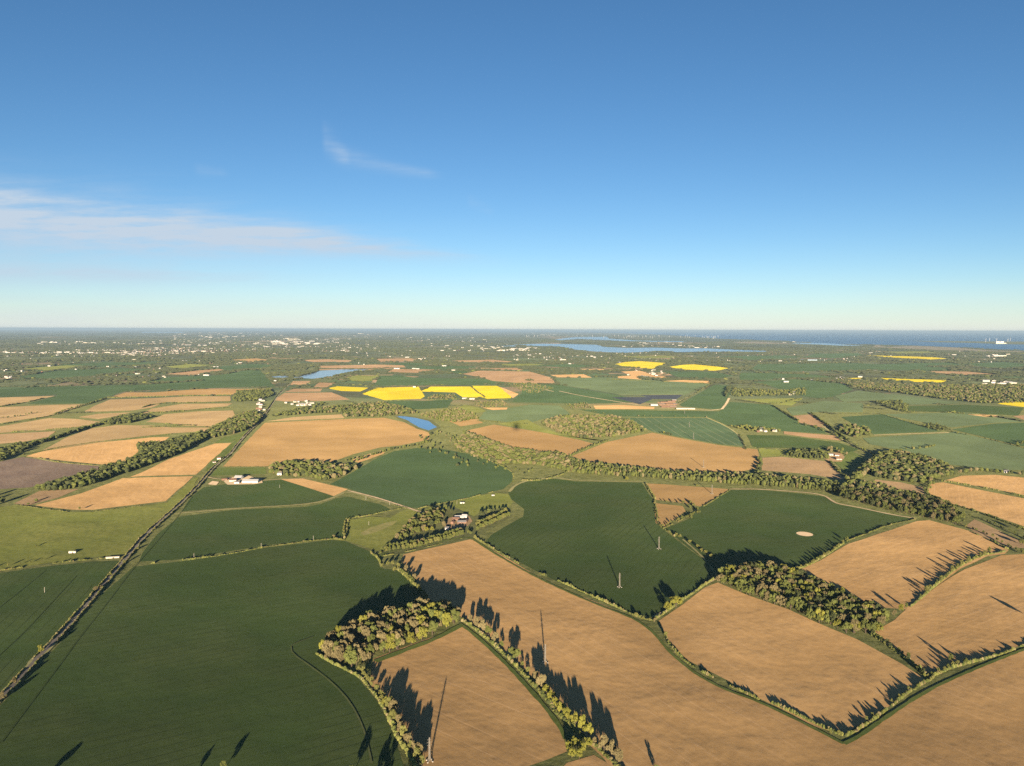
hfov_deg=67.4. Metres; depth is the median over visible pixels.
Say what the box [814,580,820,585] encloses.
broadleaf tree
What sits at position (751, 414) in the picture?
wheat field
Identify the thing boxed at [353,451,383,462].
ploughed field
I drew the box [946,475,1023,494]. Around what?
field
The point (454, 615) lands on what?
broadleaf tree
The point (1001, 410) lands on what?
wheat field
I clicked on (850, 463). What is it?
pasture
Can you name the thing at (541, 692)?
hedge
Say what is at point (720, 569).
broadleaf tree
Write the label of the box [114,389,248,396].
ploughed field
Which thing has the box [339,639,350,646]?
broadleaf tree
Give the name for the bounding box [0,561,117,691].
wheat field
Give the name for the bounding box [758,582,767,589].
broadleaf tree
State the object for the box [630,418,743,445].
wheat field
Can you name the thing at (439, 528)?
rough grass
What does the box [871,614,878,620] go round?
broadleaf tree
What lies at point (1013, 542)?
ploughed field
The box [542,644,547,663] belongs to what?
pylon
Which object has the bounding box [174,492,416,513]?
farm track
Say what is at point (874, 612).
broadleaf tree
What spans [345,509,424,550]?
pasture
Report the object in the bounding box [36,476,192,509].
ploughed field
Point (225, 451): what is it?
pasture
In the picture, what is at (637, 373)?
ploughed field
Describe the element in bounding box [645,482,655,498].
hedge
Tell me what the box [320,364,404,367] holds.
ploughed field
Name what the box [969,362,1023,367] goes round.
wheat field
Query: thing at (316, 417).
ploughed field
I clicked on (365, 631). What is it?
broadleaf tree
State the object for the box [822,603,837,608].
broadleaf tree
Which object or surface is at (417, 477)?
wheat field
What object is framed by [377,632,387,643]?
broadleaf tree
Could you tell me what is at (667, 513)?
ploughed field
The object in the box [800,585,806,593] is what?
broadleaf tree
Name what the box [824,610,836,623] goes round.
broadleaf tree
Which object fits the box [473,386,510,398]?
rapeseed field
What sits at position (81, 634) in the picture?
farm track
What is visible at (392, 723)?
hedge
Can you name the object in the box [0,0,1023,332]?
sky
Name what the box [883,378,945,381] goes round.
rapeseed field
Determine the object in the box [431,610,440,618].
broadleaf tree
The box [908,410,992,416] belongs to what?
hedge
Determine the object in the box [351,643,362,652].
broadleaf tree
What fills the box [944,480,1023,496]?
hedge
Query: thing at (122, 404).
ploughed field
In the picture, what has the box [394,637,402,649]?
broadleaf tree
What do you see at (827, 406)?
wheat field
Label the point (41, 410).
ploughed field
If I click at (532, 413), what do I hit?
wheat field
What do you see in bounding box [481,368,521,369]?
ploughed field
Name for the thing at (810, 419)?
ploughed field
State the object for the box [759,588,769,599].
broadleaf tree
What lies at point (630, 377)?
ploughed field
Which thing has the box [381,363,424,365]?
wheat field
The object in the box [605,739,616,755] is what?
broadleaf tree
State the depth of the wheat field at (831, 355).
13907.97 m
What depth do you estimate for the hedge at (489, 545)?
1601.79 m
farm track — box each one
[0,496,192,742]
[3,576,75,651]
[31,457,99,465]
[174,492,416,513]
[291,646,372,762]
[347,490,423,512]
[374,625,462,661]
[379,537,473,558]
[459,623,568,738]
[473,540,843,743]
[508,478,640,491]
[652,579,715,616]
[666,398,729,409]
[682,539,706,560]
[706,417,745,445]
[760,489,912,517]
[821,425,874,455]
[842,648,1023,744]
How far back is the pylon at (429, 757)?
800.72 m
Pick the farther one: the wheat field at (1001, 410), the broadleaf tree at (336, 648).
the wheat field at (1001, 410)
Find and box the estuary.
[514,344,769,352]
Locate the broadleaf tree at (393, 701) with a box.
[388,698,396,709]
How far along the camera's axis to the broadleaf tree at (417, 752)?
798.79 m
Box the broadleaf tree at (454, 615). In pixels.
[448,608,460,623]
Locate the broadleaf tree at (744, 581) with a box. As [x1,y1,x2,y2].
[734,579,747,590]
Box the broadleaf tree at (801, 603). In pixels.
[795,600,804,611]
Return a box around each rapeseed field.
[329,386,366,390]
[363,387,423,399]
[420,387,484,397]
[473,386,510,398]
[617,361,662,368]
[671,364,727,370]
[869,355,945,358]
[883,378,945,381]
[999,400,1023,406]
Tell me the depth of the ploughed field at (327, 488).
2198.50 m
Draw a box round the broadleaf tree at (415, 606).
[412,603,420,609]
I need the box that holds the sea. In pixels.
[313,330,1023,349]
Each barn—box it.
[234,475,242,478]
[242,479,259,482]
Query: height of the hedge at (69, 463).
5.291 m
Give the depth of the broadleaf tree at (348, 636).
1073.64 m
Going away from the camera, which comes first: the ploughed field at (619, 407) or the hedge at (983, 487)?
the hedge at (983, 487)
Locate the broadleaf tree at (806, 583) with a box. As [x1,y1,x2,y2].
[801,580,811,585]
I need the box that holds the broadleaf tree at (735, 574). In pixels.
[733,572,740,578]
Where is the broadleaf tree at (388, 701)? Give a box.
[384,696,392,706]
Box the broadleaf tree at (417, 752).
[412,746,420,758]
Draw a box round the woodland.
[0,333,1023,421]
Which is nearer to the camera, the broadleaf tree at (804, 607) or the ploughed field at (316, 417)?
the broadleaf tree at (804, 607)
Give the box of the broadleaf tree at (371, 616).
[367,612,376,621]
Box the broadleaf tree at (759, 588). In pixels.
[756,585,762,597]
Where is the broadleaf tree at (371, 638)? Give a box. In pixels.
[367,633,374,643]
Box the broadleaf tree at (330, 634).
[325,630,336,639]
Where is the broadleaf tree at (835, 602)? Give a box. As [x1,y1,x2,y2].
[828,599,839,604]
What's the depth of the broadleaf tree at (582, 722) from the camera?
859.31 m
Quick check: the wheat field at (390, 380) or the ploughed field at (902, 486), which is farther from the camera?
the wheat field at (390, 380)
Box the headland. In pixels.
[924,341,1023,343]
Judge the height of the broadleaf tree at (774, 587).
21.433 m
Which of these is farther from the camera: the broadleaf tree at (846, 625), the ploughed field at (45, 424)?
the ploughed field at (45, 424)
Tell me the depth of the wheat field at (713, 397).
4995.73 m
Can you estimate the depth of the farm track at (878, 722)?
943.45 m
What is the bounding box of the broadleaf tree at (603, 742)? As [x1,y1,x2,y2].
[598,734,608,749]
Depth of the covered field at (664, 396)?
5206.19 m
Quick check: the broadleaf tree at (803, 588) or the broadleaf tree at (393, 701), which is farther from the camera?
the broadleaf tree at (803, 588)
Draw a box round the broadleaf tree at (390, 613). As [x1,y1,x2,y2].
[385,610,392,618]
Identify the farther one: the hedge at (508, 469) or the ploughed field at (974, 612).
the hedge at (508, 469)
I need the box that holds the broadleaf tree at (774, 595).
[769,593,776,603]
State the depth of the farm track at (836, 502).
2012.30 m
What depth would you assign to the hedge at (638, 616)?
1203.63 m
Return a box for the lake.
[294,369,367,378]
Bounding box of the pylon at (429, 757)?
[426,737,432,762]
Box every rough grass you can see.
[382,507,511,554]
[393,415,440,432]
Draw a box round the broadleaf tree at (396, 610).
[393,608,403,612]
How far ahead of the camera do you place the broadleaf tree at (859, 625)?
1140.45 m
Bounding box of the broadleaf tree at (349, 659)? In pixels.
[344,650,356,666]
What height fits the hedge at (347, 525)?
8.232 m
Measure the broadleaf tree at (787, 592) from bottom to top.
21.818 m
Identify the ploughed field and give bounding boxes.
[0,396,51,405]
[0,404,84,422]
[0,418,97,432]
[0,431,54,443]
[0,457,98,488]
[14,489,76,504]
[28,437,168,464]
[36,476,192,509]
[44,425,208,449]
[82,412,129,418]
[85,396,230,411]
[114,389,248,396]
[131,443,230,476]
[144,403,231,412]
[147,410,234,425]
[170,369,221,374]
[224,418,429,466]
[236,358,265,361]
[272,414,343,420]
[276,392,349,400]
[282,479,346,495]
[286,389,321,391]
[290,381,309,384]
[305,359,350,361]
[314,383,332,386]
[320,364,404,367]
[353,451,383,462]
[369,627,566,765]
[377,358,412,361]
[389,369,428,372]
[402,539,1023,765]
[450,419,482,425]
[454,360,510,361]
[465,371,554,383]
[468,425,592,454]
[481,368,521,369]
[486,408,506,409]
[500,387,517,397]
[552,374,591,377]
[564,755,610,765]
[573,433,758,472]
[594,405,653,408]
[618,375,641,379]
[623,371,652,376]
[647,483,727,505]
[655,503,684,525]
[657,401,675,407]
[659,582,924,733]
[673,380,709,382]
[762,457,844,479]
[784,431,841,440]
[794,414,827,427]
[800,520,1007,608]
[874,479,925,497]
[875,554,1023,672]
[927,482,1023,525]
[932,371,986,374]
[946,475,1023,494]
[967,519,1023,547]
[969,414,997,416]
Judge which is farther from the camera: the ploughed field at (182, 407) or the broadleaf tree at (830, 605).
the ploughed field at (182, 407)
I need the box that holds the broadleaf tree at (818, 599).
[813,596,824,603]
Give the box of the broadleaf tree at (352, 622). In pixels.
[348,619,357,625]
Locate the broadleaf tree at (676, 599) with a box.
[669,596,682,606]
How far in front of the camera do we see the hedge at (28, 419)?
3693.35 m
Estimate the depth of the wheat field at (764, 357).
12784.65 m
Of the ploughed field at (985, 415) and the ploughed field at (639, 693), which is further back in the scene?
the ploughed field at (985, 415)
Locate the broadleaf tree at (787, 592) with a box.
[784,589,796,596]
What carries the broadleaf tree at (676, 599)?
on the ground at (448, 430)
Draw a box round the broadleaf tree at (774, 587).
[769,585,777,590]
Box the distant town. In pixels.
[3,332,1009,376]
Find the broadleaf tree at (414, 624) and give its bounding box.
[409,620,420,629]
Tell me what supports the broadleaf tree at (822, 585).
on the ground at (448, 430)
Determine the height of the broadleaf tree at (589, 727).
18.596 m
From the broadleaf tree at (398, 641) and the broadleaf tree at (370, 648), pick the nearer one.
the broadleaf tree at (370, 648)
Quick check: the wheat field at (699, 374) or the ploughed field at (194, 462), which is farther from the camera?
the wheat field at (699, 374)
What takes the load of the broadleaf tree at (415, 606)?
on the ground at (448, 430)
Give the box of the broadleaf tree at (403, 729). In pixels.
[399,725,406,738]
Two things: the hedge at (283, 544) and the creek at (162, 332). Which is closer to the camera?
the hedge at (283, 544)
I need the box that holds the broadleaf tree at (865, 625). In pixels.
[860,620,872,632]
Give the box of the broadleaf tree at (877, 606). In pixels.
[870,603,880,610]
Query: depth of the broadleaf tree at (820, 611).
1183.01 m
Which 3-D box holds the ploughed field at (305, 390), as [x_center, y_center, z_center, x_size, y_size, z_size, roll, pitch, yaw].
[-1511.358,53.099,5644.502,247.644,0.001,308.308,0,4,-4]
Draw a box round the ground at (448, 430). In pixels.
[0,330,1023,765]
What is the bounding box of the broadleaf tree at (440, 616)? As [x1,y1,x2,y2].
[438,611,443,626]
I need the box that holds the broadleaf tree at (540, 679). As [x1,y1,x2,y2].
[536,674,546,688]
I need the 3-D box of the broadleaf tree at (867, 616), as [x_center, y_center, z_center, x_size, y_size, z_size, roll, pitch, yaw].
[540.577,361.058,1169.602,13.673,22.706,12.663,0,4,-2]
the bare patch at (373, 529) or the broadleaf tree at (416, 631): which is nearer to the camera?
the broadleaf tree at (416, 631)
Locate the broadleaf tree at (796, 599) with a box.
[792,596,800,604]
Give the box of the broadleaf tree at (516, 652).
[512,648,520,660]
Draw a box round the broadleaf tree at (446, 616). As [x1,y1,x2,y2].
[442,612,451,627]
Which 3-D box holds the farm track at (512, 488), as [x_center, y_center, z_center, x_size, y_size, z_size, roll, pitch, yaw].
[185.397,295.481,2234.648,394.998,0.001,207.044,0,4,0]
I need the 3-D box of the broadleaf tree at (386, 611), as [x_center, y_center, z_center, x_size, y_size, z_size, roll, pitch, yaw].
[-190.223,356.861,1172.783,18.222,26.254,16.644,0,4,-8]
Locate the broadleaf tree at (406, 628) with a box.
[403,623,411,635]
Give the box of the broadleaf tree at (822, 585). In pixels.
[817,583,827,588]
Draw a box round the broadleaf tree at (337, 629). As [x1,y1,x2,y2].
[333,625,341,633]
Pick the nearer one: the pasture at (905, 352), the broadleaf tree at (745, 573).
the broadleaf tree at (745, 573)
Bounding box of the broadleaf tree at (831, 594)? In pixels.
[827,591,835,598]
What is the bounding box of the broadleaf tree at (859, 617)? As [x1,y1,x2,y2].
[856,614,863,621]
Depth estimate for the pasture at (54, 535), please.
1703.46 m
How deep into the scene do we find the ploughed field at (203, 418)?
3851.23 m
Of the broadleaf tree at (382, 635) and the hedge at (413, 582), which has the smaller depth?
the broadleaf tree at (382, 635)
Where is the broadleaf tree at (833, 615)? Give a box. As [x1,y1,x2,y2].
[829,612,839,625]
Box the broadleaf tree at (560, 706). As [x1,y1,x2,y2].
[556,701,564,711]
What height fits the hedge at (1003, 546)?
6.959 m
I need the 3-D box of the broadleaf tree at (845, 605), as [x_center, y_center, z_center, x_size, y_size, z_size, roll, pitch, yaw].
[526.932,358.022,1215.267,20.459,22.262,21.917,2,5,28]
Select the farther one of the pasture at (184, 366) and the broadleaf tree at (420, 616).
the pasture at (184, 366)
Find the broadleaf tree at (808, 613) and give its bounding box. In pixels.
[805,608,815,619]
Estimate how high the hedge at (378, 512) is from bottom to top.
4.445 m
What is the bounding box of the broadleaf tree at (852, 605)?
[846,603,855,609]
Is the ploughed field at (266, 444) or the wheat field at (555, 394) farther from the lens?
the wheat field at (555, 394)
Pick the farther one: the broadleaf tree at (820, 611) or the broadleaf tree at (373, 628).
the broadleaf tree at (820, 611)
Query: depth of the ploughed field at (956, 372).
8335.03 m
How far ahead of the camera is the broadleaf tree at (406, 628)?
1120.48 m
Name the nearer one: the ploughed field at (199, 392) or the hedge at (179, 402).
the hedge at (179, 402)
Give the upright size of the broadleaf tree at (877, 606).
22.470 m
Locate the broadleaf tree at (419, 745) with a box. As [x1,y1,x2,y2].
[413,742,422,754]
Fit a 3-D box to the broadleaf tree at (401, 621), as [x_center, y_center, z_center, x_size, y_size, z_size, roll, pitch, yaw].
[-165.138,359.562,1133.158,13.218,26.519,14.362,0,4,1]
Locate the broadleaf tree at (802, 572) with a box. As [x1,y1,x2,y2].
[797,569,806,575]
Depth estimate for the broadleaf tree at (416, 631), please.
1112.22 m
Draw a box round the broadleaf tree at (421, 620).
[417,618,426,625]
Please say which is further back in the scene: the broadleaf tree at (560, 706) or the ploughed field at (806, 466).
the ploughed field at (806, 466)
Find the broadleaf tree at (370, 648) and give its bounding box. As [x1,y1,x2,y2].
[365,643,373,653]
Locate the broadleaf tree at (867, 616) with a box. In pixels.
[864,612,870,620]
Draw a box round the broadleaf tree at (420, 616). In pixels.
[416,614,425,624]
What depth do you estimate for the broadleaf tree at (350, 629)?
1101.95 m
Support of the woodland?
on the ground at (448, 430)
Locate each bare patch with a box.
[361,520,397,534]
[797,532,812,535]
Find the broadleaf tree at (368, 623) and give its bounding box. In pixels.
[365,620,375,628]
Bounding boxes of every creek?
[142,332,183,332]
[555,337,682,341]
[792,343,858,345]
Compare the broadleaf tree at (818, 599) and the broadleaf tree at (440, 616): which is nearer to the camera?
the broadleaf tree at (440, 616)
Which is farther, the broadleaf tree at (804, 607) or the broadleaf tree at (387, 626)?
the broadleaf tree at (804, 607)
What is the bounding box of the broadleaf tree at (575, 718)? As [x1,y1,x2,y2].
[570,712,580,724]
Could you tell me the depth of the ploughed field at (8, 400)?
4839.75 m
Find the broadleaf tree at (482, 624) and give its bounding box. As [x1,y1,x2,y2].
[478,619,485,631]
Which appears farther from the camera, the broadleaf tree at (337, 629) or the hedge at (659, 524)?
the hedge at (659, 524)
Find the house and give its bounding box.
[457,520,465,523]
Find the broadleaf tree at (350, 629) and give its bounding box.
[346,626,354,634]
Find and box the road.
[0,383,289,698]
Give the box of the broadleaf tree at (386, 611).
[382,608,392,615]
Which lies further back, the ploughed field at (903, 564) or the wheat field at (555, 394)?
the wheat field at (555, 394)
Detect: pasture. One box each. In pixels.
[0,477,198,568]
[22,365,73,369]
[166,364,205,368]
[205,432,245,470]
[211,467,265,475]
[215,429,248,442]
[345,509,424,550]
[347,375,377,380]
[451,493,512,515]
[459,405,484,412]
[499,419,604,440]
[502,364,540,365]
[622,355,674,358]
[742,398,801,405]
[759,448,786,456]
[835,451,872,475]
[891,351,935,353]
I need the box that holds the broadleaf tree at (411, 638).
[406,632,415,644]
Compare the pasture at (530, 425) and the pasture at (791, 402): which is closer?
the pasture at (530, 425)
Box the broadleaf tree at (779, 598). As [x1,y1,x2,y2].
[776,595,784,605]
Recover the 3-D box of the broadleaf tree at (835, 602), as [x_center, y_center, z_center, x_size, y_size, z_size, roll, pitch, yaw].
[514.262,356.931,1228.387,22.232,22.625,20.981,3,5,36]
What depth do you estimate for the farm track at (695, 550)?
1569.61 m
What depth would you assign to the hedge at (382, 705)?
987.56 m
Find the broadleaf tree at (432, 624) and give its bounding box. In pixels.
[427,620,438,634]
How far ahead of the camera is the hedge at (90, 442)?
2998.26 m
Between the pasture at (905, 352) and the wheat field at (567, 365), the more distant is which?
the pasture at (905, 352)
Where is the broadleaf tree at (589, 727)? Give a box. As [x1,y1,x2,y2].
[582,722,593,736]
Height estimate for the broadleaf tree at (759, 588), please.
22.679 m
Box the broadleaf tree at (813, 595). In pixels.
[808,592,815,598]
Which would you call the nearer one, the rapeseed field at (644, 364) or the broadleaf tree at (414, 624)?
the broadleaf tree at (414, 624)
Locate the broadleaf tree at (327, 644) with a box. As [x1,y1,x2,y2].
[321,639,333,657]
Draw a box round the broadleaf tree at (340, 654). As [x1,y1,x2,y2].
[334,647,344,663]
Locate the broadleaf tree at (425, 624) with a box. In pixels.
[421,621,428,632]
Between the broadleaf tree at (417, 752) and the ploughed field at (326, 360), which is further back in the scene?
the ploughed field at (326, 360)
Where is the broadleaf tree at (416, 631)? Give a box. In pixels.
[414,627,418,639]
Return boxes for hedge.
[0,398,41,406]
[0,410,268,700]
[0,415,52,424]
[0,557,105,570]
[1,409,267,691]
[12,425,82,431]
[19,505,67,511]
[22,434,167,454]
[38,457,101,465]
[106,394,230,397]
[142,401,230,407]
[142,424,209,427]
[148,407,232,412]
[179,546,262,560]
[263,541,301,547]
[302,537,344,541]
[315,652,388,717]
[343,516,358,538]
[358,508,401,517]
[370,551,381,566]
[382,538,461,555]
[383,398,508,400]
[387,716,417,765]
[396,567,426,598]
[418,491,493,508]
[461,618,532,682]
[474,536,499,552]
[491,461,513,481]
[521,470,568,480]
[530,682,620,765]
[557,579,626,611]
[573,440,608,454]
[613,379,709,383]
[629,612,654,620]
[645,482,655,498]
[653,500,662,527]
[653,577,714,618]
[663,632,713,677]
[664,489,729,527]
[729,684,759,699]
[752,398,799,403]
[771,700,843,735]
[795,542,844,569]
[844,675,934,736]
[846,518,915,540]
[870,632,926,675]
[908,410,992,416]
[909,550,1005,606]
[930,494,1023,528]
[932,644,1023,675]
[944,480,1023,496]
[972,532,1008,548]
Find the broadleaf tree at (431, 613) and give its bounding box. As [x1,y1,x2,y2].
[427,609,434,619]
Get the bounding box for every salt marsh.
[733,342,791,343]
[873,345,1023,351]
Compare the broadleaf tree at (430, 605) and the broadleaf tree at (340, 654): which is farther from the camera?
the broadleaf tree at (430, 605)
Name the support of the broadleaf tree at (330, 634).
on the ground at (448, 430)
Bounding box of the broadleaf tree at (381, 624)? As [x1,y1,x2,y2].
[376,621,385,628]
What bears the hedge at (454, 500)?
on the ground at (448, 430)
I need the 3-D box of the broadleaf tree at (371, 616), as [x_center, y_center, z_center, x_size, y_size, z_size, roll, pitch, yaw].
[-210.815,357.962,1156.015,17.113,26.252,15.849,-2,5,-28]
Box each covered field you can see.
[613,397,651,403]
[642,395,681,398]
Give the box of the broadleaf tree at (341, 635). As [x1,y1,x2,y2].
[336,631,343,640]
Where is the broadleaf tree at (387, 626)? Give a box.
[382,623,392,632]
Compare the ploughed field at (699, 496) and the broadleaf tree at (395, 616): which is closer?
the broadleaf tree at (395, 616)
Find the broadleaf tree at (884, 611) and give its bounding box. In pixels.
[879,608,888,617]
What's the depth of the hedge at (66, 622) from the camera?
1409.91 m
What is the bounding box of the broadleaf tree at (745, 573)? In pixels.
[741,571,749,578]
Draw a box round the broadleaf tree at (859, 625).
[849,621,860,632]
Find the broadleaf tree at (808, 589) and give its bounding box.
[804,587,815,593]
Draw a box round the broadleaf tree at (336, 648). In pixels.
[331,645,344,661]
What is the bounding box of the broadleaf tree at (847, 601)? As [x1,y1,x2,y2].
[841,599,855,604]
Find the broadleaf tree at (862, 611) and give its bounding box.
[859,608,867,616]
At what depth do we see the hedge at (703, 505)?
1984.90 m
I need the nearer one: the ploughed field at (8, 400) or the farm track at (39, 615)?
the farm track at (39, 615)
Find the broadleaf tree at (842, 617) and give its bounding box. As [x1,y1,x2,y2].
[835,613,848,624]
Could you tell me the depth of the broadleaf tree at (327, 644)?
1051.01 m
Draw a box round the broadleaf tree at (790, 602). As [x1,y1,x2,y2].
[785,597,794,609]
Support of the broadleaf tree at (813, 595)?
on the ground at (448, 430)
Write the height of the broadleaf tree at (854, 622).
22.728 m
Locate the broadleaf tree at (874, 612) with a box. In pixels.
[872,610,881,619]
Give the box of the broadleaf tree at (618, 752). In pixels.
[614,748,622,762]
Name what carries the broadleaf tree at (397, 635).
on the ground at (448, 430)
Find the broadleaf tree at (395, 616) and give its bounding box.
[392,613,400,619]
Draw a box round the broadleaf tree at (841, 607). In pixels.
[838,605,848,611]
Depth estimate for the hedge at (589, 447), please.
2931.41 m
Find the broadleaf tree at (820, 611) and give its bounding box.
[812,608,825,621]
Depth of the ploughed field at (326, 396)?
5052.24 m
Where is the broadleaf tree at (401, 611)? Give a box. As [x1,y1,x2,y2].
[396,609,408,617]
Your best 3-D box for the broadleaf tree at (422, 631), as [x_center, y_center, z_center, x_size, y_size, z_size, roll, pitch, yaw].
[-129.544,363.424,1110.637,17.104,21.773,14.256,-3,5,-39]
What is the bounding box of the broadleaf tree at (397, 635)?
[390,631,404,648]
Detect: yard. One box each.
[224,475,262,484]
[445,516,471,528]
[824,452,843,461]
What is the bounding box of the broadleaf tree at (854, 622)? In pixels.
[850,619,859,632]
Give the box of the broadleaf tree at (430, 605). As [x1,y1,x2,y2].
[427,602,434,608]
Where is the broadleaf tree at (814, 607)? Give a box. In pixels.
[808,604,821,618]
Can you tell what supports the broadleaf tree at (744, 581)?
on the ground at (448, 430)
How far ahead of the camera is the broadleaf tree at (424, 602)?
1214.63 m
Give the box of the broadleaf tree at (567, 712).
[562,707,570,719]
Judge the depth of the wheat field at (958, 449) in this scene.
2925.32 m
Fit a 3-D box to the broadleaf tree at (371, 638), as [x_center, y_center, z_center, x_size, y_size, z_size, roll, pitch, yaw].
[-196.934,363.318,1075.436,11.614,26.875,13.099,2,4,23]
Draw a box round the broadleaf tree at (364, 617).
[357,615,366,624]
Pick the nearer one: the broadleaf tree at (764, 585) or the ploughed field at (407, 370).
the broadleaf tree at (764, 585)
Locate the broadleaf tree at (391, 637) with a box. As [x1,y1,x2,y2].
[382,633,395,651]
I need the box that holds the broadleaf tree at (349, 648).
[343,646,356,661]
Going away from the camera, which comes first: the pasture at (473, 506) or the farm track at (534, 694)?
the farm track at (534, 694)
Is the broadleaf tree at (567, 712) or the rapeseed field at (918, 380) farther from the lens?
the rapeseed field at (918, 380)
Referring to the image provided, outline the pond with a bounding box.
[397,416,435,429]
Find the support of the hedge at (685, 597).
on the ground at (448, 430)
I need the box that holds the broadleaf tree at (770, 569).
[765,567,774,574]
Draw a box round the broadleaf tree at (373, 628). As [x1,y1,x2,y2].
[370,625,379,632]
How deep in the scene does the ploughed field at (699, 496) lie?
2120.82 m
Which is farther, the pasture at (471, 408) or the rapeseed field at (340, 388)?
the rapeseed field at (340, 388)
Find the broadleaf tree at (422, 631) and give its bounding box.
[416,626,427,638]
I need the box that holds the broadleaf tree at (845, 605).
[838,602,851,608]
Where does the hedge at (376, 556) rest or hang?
on the ground at (448, 430)
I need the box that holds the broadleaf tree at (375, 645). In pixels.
[371,642,378,655]
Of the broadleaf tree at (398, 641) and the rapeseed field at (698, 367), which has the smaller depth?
the broadleaf tree at (398, 641)
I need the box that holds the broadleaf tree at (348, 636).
[343,632,354,643]
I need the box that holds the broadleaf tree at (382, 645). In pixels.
[379,641,387,652]
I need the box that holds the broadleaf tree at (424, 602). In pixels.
[421,599,427,606]
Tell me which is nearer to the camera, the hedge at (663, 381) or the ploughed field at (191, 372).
the hedge at (663, 381)
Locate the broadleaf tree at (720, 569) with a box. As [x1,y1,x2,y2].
[717,567,725,573]
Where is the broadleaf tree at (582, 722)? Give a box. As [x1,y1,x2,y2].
[578,714,587,731]
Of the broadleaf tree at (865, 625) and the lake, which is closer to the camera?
the broadleaf tree at (865, 625)
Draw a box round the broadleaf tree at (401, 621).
[396,618,404,626]
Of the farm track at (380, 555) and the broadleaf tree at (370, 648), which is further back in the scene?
the farm track at (380, 555)
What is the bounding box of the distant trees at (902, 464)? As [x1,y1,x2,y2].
[0,378,1023,765]
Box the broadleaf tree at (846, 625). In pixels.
[840,622,851,632]
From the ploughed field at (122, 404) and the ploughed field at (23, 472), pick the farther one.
the ploughed field at (122, 404)
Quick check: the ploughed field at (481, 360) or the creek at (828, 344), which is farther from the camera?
the creek at (828, 344)
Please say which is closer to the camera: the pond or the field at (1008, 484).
the field at (1008, 484)
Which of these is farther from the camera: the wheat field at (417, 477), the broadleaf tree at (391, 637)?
the wheat field at (417, 477)
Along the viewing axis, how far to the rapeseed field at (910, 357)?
12996.36 m
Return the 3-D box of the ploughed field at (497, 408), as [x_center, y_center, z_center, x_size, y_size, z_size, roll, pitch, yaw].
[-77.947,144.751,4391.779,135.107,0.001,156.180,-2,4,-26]
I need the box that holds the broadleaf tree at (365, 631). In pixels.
[360,627,370,637]
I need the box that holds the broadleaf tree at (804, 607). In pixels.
[801,603,807,611]
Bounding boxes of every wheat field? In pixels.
[0,370,274,403]
[0,540,433,765]
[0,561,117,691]
[19,368,148,378]
[64,362,154,366]
[139,497,390,561]
[148,370,256,382]
[182,480,332,510]
[216,364,270,369]
[331,448,512,507]
[375,375,512,385]
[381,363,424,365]
[382,400,452,408]
[411,366,475,368]
[451,371,473,373]
[479,405,569,421]
[485,479,715,617]
[512,384,651,403]
[538,364,591,366]
[555,377,707,394]
[578,409,826,431]
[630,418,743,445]
[665,490,911,570]
[666,372,733,377]
[679,385,732,409]
[710,402,826,433]
[721,355,797,359]
[740,373,834,379]
[747,435,857,452]
[750,363,947,371]
[754,379,852,397]
[786,401,862,414]
[804,353,861,357]
[835,391,954,404]
[842,414,938,433]
[863,431,1023,469]
[883,363,958,366]
[884,412,1020,426]
[908,405,1022,415]
[953,423,1023,445]
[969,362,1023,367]

